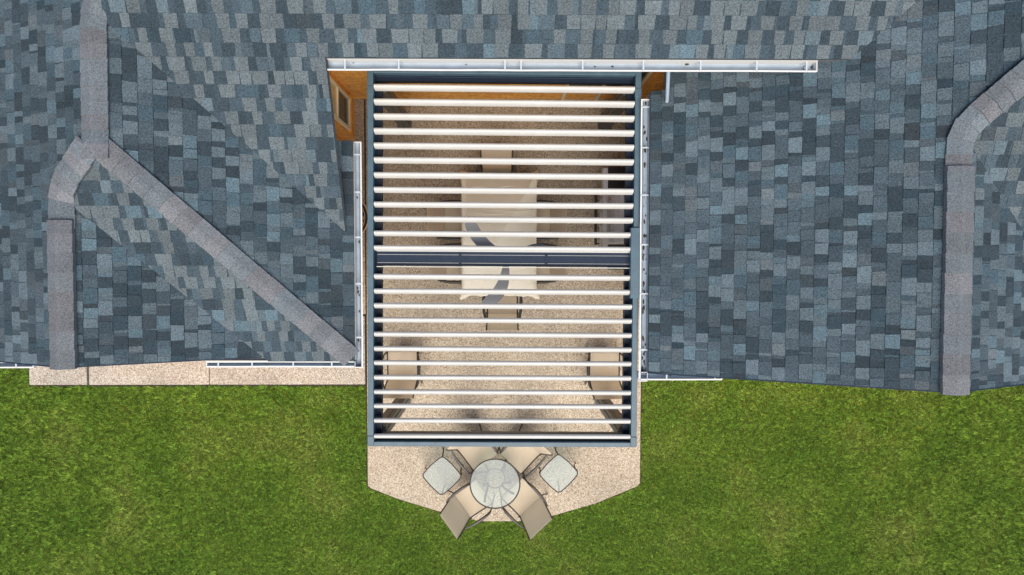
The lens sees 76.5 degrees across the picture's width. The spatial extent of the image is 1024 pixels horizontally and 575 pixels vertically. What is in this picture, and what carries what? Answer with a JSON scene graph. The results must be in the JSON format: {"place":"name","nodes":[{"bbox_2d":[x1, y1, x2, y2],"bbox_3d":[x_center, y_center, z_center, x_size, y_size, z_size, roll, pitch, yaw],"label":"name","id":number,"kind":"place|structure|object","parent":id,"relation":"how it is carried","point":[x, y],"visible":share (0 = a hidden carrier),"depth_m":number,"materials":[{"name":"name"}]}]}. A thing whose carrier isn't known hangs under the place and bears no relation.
{"place":"outdoors","nodes":[
{"label":"outdoors","id":0,"kind":"place"},
{"bbox_2d":[344,99,365,313],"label":"path","id":1,"kind":"structure","parent":0,"point":[359,120],"depth_m":11.71,"materials":[{"name":"beige concrete"}]},
{"bbox_2d":[362,201,367,233],"bbox_3d":[-2.797,-1.267,11.729,0.430,0.017,0.844,0,92,-1],"label":"doormat","id":2,"kind":"object","parent":1,"relation":"on","point":[364,217],"visible":0.09,"depth_m":11.73,"materials":[{"name":"brown fabric"}]},
{"bbox_2d":[365,98,640,520],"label":"patio","id":3,"kind":"structure","parent":0,"point":[604,473],"depth_m":11.85,"materials":[{"name":"beige concrete"}]},
{"bbox_2d":[383,351,422,398],"bbox_3d":[-1.922,1.467,11.332,0.698,0.999,0.751,0,92,-1],"label":"patio chair","id":4,"kind":"object","parent":3,"relation":"on","point":[403,370],"visible":0.54,"depth_m":11.40,"materials":[{"name":"beige fabric"}]},
{"bbox_2d":[422,448,461,494],"bbox_3d":[-1.234,3.299,11.655,0.554,0.494,0.554,-43,92,1],"label":"side table","id":5,"kind":"object","parent":3,"relation":"on","point":[442,493],"visible":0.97,"depth_m":11.41,"materials":[{"name":"grey glass"}]},
{"bbox_2d":[427,200,461,240],"bbox_3d":[-1.044,-1.155,11.250,0.751,0.999,0.698,0,92,-1],"label":"patio chair","id":6,"kind":"object","parent":3,"relation":"on","point":[443,226],"visible":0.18,"depth_m":11.26,"materials":[{"name":"beige fabric"}]},
{"bbox_2d":[428,243,461,283],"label":"patio chair","id":7,"kind":"object","parent":3,"relation":"on","point":[446,270],"visible":0.09,"depth_m":11.13,"materials":[{"name":"beige fabric"}]},
{"bbox_2d":[439,470,494,539],"bbox_3d":[-0.775,3.803,11.426,0.751,0.999,0.698,-35,92,1],"label":"patio chair","id":8,"kind":"object","parent":3,"relation":"on","point":[462,507],"visible":0.96,"depth_m":11.48,"materials":[{"name":"beige fabric"}]},
{"bbox_2d":[446,423,498,473],"bbox_3d":[-0.671,2.824,11.393,0.698,0.999,0.751,-38,92,1],"label":"patio chair","id":9,"kind":"object","parent":3,"relation":"on","point":[473,457],"visible":0.56,"depth_m":11.49,"materials":[{"name":"beige fabric"}]},
{"bbox_2d":[469,458,520,508],"bbox_3d":[-0.298,3.377,11.568,0.884,0.710,0.884,0,92,-1],"label":"round table","id":10,"kind":"object","parent":3,"relation":"on","point":[502,470],"visible":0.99,"depth_m":11.25,"materials":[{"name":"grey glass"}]},
{"bbox_2d":[477,150,516,172],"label":"patio chair","id":11,"kind":"object","parent":3,"relation":"on","point":[492,168],"visible":0.41,"depth_m":11.07,"materials":[{"name":"beige fabric"}]},
{"bbox_2d":[482,296,522,330],"bbox_3d":[-0.167,0.327,11.311,0.698,0.999,0.751,0,92,-1],"label":"patio chair","id":12,"kind":"object","parent":3,"relation":"on","point":[502,313],"visible":0.48,"depth_m":11.33,"materials":[{"name":"beige fabric"}]},
{"bbox_2d":[367,71,641,446],"bbox_3d":[-0.133,-0.432,10.473,3.860,2.635,5.330,0,92,-1],"label":"pergola","id":13,"kind":"object","parent":3,"relation":"on","point":[627,97],"visible":1,"depth_m":9.21,"materials":[{"name":"white painted metal"},{"name":"blue-grey painted metal"}]},
{"bbox_2d":[465,223,546,302],"bbox_3d":[-0.012,-0.373,9.538,1.359,0.230,1.350,0,92,-1],"label":"ceiling fan","id":14,"kind":"object","parent":13,"relation":"hanging from","point":[500,284],"visible":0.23,"depth_m":9.58},
{"bbox_2d":[499,423,551,476],"bbox_3d":[0.221,2.868,11.404,0.698,0.999,0.751,44,91,-2],"label":"patio chair","id":15,"kind":"object","parent":3,"relation":"on","point":[521,460],"visible":0.61,"depth_m":11.50,"materials":[{"name":"beige fabric"}]},
{"bbox_2d":[499,476,552,539],"bbox_3d":[0.236,3.793,11.437,0.698,0.999,0.751,-43,92,1],"label":"patio chair","id":16,"kind":"object","parent":3,"relation":"on","point":[528,505],"visible":0.94,"depth_m":11.49,"materials":[{"name":"beige fabric"}]},
{"bbox_2d":[536,200,566,240],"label":"patio chair","id":17,"kind":"object","parent":3,"relation":"on","point":[551,227],"visible":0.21,"depth_m":11.23,"materials":[{"name":"beige fabric"}]},
{"bbox_2d":[536,243,566,283],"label":"patio chair","id":18,"kind":"object","parent":3,"relation":"on","point":[551,271],"visible":0.09,"depth_m":11.15,"materials":[{"name":"beige fabric"}]},
{"bbox_2d":[539,447,577,492],"bbox_3d":[0.819,3.266,11.676,0.554,0.494,0.554,44,91,-2],"label":"side table","id":19,"kind":"object","parent":3,"relation":"on","point":[558,491],"visible":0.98,"depth_m":11.44,"materials":[{"name":"grey glass"}]},
{"bbox_2d":[585,352,621,398],"bbox_3d":[1.633,1.487,11.371,0.698,0.999,0.751,0,92,-1],"label":"patio chair","id":20,"kind":"object","parent":3,"relation":"on","point":[604,371],"visible":0.5,"depth_m":11.44,"materials":[{"name":"beige fabric"}]},
{"bbox_2d":[594,167,624,269],"bbox_3d":[1.753,-1.173,11.223,0.712,1.123,1.720,0,92,-1],"label":"grill","id":21,"kind":"object","parent":3,"relation":"on","point":[612,213],"visible":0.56,"depth_m":10.90,"materials":[{"name":"grey metal"}]},
{"bbox_2d":[0,314,1023,574],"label":"ground","id":22,"kind":"structure","parent":0,"point":[546,530],"depth_m":12.05,"materials":[{"name":"green plant"}]},
{"bbox_2d":[29,366,88,384],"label":"walkway","id":23,"kind":"structure","parent":22,"relation":"on","point":[40,375],"depth_m":11.78,"materials":[{"name":"beige concrete"}]},
{"bbox_2d":[89,361,209,384],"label":"walkway","id":24,"kind":"structure","parent":22,"relation":"on","point":[187,373],"depth_m":11.80,"materials":[{"name":"beige concrete"}]},
{"bbox_2d":[30,384,365,386],"bbox_3d":[-5.739,1.195,11.900,6.100,0.065,1.225,0,92,-1],"label":"soil edge","id":25,"kind":"object","parent":22,"relation":"on","point":[207,385],"visible":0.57,"depth_m":11.89,"materials":[{"name":"brown soil"}]},
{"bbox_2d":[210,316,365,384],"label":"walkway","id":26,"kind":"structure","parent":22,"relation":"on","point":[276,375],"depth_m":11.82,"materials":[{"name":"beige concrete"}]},
{"bbox_2d":[365,107,641,521],"bbox_3d":[-0.141,0.434,11.929,5.075,0.065,7.802,0,92,-1],"label":"soil edge","id":27,"kind":"object","parent":22,"relation":"on","point":[366,380],"visible":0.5,"depth_m":11.96,"materials":[{"name":"brown soil"}]},
{"bbox_2d":[0,0,1023,395],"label":"house","id":28,"kind":"structure","parent":22,"relation":"on","point":[830,192],"depth_m":8.13,"materials":[{"name":"shingle"},{"name":"orange-brown wood"},{"name":"white paint"}]},
{"bbox_2d":[330,77,352,133],"bbox_3d":[-2.783,-2.953,10.439,0.060,1.630,0.650,0,92,-1],"label":"window","id":29,"kind":"structure","parent":28,"relation":"in","point":[342,102],"depth_m":10.69,"materials":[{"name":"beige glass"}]},
{"bbox_2d":[561,72,652,100],"bbox_3d":[1.510,-3.329,10.647,1.250,2.080,0.050,0,92,-1],"label":"door","id":30,"kind":"structure","parent":28,"relation":"in","point":[644,75],"depth_m":10.74,"materials":[{"name":"brown wood"}]},
{"bbox_3d":[-0.223,-0.910,11.406,1.240,0.735,2.040,0,92,-1],"label":"dining table","id":31,"kind":"object","parent":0,"visible":0},
{"bbox_2d":[458,170,539,299],"bbox_3d":[-0.220,-0.909,11.208,1.441,0.393,2.287,0,92,-1],"label":"tablecloth","id":32,"kind":"object","parent":31,"relation":"on","point":[504,241],"visible":0.6,"depth_m":11.02,"materials":[{"name":"beige fabric"}]}
]}

